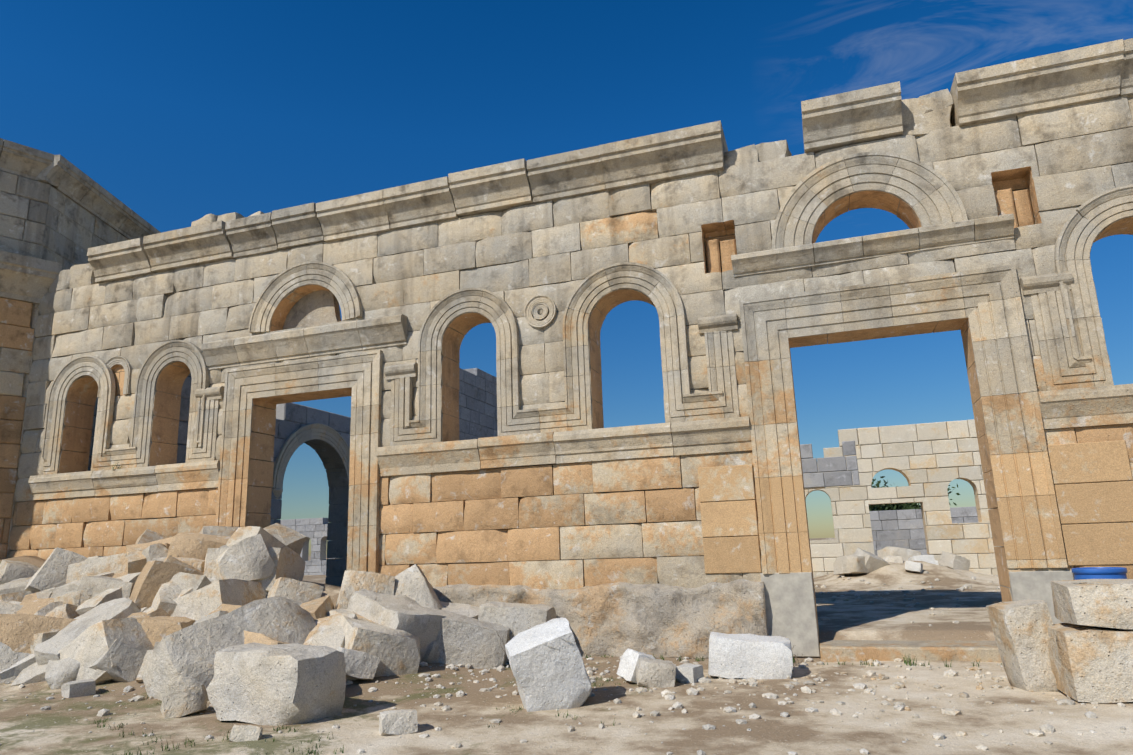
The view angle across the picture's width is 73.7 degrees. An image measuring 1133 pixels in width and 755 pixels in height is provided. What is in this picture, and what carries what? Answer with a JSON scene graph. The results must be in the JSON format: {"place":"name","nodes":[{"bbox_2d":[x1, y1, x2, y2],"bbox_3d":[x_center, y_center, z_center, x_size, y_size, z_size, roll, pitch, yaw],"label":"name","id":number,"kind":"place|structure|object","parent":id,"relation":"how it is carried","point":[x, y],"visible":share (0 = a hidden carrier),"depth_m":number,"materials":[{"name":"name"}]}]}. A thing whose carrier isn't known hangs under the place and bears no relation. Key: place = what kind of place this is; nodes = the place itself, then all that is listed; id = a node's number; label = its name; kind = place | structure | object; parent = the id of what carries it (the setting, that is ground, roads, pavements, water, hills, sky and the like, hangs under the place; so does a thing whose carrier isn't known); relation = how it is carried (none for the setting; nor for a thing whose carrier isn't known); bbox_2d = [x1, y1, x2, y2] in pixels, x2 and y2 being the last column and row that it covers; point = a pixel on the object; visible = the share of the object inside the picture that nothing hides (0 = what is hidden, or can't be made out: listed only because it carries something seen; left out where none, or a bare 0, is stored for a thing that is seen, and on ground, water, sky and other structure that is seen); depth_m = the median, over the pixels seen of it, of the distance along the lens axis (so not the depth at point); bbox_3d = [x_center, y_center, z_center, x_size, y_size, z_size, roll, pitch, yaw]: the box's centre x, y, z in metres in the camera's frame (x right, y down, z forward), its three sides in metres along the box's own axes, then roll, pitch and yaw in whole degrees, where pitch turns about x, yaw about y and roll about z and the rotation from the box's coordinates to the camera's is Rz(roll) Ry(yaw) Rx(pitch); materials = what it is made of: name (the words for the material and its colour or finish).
{"place":"outdoors","nodes":[
{"label":"outdoors","id":0,"kind":"place"},
{"bbox_2d":[0,538,1132,754],"bbox_3d":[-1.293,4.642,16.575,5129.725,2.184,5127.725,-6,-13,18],"label":"ground","id":1,"kind":"structure","parent":0,"point":[542,732],"depth_m":8.85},
{"bbox_2d":[6,304,97,558],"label":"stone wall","id":2,"kind":"structure","parent":1,"relation":"on","point":[35,313],"depth_m":19.98,"materials":[{"name":"beige stone"}]},
{"bbox_2d":[42,186,127,269],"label":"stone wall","id":3,"kind":"structure","parent":2,"relation":"on","point":[57,222],"depth_m":21.97,"materials":[{"name":"grey stone"}]},
{"bbox_2d":[35,155,160,239],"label":"tower cornice","id":4,"kind":"structure","parent":3,"relation":"on","point":[79,187],"depth_m":22.85,"materials":[{"name":"beige stone"}]},
{"bbox_2d":[0,179,105,543],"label":"tower","id":5,"kind":"structure","parent":1,"relation":"on","point":[73,254],"depth_m":21.82,"materials":[{"name":"stone"}]},
{"bbox_2d":[0,297,33,559],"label":"stone wall","id":6,"kind":"structure","parent":5,"relation":"attached to","point":[16,337],"depth_m":19.46,"materials":[{"name":"beige stone"}]},
{"bbox_2d":[0,250,62,303],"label":"pier impost","id":7,"kind":"object","parent":6,"relation":"on","point":[24,278],"visible":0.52,"depth_m":19.89,"materials":[{"name":"stone"}]},
{"bbox_2d":[0,171,50,258],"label":"stone wall","id":8,"kind":"structure","parent":7,"relation":"on","point":[23,200],"depth_m":20.48,"materials":[{"name":"grey stone"}]},
{"bbox_2d":[0,138,65,187],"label":"tower cornice","id":9,"kind":"structure","parent":8,"relation":"on","point":[23,161],"depth_m":20.59,"materials":[{"name":"beige stone"}]},
{"bbox_2d":[281,518,333,574],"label":"wall","id":10,"kind":"structure","parent":1,"relation":"on","point":[314,530],"depth_m":62.55,"materials":[{"name":"grey stone"}]},
{"bbox_2d":[176,368,497,586],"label":"interior wall","id":11,"kind":"structure","parent":1,"relation":"on","point":[477,403],"depth_m":25.74,"materials":[{"name":"grey stone"}]},
{"bbox_2d":[271,488,282,498],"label":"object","id":12,"kind":"structure","parent":11,"relation":"on","point":[277,492],"depth_m":22.41,"materials":[{"name":"beige stone"}]},
{"bbox_2d":[271,423,349,488],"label":"arch molding","id":13,"kind":"structure","parent":11,"relation":"attached to","point":[296,439],"depth_m":23.97,"materials":[{"name":"grey stone"}]},
{"bbox_2d":[48,89,1033,662],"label":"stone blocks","id":14,"kind":"structure","parent":1,"relation":"on","point":[926,113],"depth_m":13.77,"materials":[{"name":"beige stone"}]},
{"bbox_2d":[698,440,1132,573],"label":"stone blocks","id":15,"kind":"structure","parent":14,"relation":"attached to","point":[1034,530],"depth_m":11.99,"materials":[{"name":"stone"}]},
{"bbox_2d":[93,462,1002,754],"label":"weedy grass","id":16,"kind":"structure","parent":1,"relation":"on","point":[907,660],"depth_m":8.88,"materials":[{"name":"plant"}]},
{"bbox_2d":[0,571,1125,754],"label":"pebbles","id":17,"kind":"object","parent":1,"relation":"on","point":[751,681],"visible":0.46,"depth_m":9.78,"materials":[{"name":"beige stone"}]},
{"bbox_2d":[0,523,1132,741],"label":"rubble blocks","id":18,"kind":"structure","parent":1,"relation":"on","point":[247,624],"depth_m":12.04,"materials":[{"name":"beige stone"}]},
{"bbox_2d":[1071,567,1126,579],"bbox_3d":[7.027,2.954,9.854,0.610,0.910,0.610,-6,-13,18],"label":"blue drum","id":19,"kind":"object","parent":18,"relation":"on","point":[1100,573],"visible":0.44,"depth_m":9.73,"materials":[{"name":"plastic"}]},
{"bbox_2d":[6,95,1132,649],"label":"wall","id":20,"kind":"structure","parent":1,"relation":"on","point":[632,521],"depth_m":15.06,"materials":[{"name":"stone"}]},
{"bbox_2d":[28,152,1132,572],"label":"wall mouldings","id":21,"kind":"structure","parent":20,"relation":"attached to","point":[1020,412],"depth_m":14.23,"materials":[{"name":"beige stone"}]},
{"bbox_2d":[505,555,938,711],"bbox_3d":[5.992,5.037,17.024,3.235,1.481,20.945,-11,-16,35],"label":"white rubble","id":22,"kind":"object","parent":1,"relation":"on","point":[547,666],"visible":0.81,"depth_m":9.54,"materials":[{"name":"white stone"}]},
{"bbox_2d":[869,504,895,530],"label":"tree","id":23,"kind":"object","parent":1,"relation":"on","point":[881,507],"visible":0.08,"depth_m":49.64,"materials":[{"name":"green plant"}]},
{"bbox_2d":[871,476,920,530],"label":"tree","id":24,"kind":"object","parent":1,"relation":"on","point":[915,505],"visible":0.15,"depth_m":50.79,"materials":[{"name":"green plant"}]},
{"bbox_2d":[803,419,1002,577],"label":"cream wall","id":25,"kind":"structure","parent":1,"relation":"on","point":[929,462],"depth_m":27.19,"materials":[{"name":"stone"}]},
{"bbox_2d":[800,441,859,487],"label":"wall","id":26,"kind":"structure","parent":25,"relation":"attached to","point":[830,476],"depth_m":28.07,"materials":[{"name":"grey stone"}]},
{"bbox_2d":[760,570,1073,656],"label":"door jamb base","id":27,"kind":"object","parent":1,"relation":"on","point":[790,607],"depth_m":12.68,"materials":[{"name":"beige stone"}]},
{"bbox_2d":[856,506,989,555],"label":"grey wall","id":28,"kind":"structure","parent":1,"relation":"on","point":[895,525],"depth_m":42.25,"materials":[{"name":"stone"}]},
{"bbox_2d":[888,484,960,529],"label":"tree","id":29,"kind":"object","parent":1,"relation":"on","point":[912,507],"visible":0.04,"depth_m":49.66,"materials":[{"name":"green plant"}]},
{"bbox_2d":[0,0,1132,555],"label":"sky","id":30,"kind":"structure","parent":0,"point":[183,111],"materials":[{"name":"blue"}]},
{"bbox_2d":[433,579,767,657],"bbox_3d":[-0.281,4.429,13.904,7.690,1.297,0.488,-6,-13,18],"label":"bedrock outcrop","id":31,"kind":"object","parent":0,"point":[617,619],"depth_m":13.30,"materials":[{"name":"beige stone"}]},
{"bbox_2d":[87,38,1132,282],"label":"cornice","id":32,"kind":"structure","parent":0,"point":[1095,72],"depth_m":15.39,"materials":[{"name":"beige stone"}]}
]}

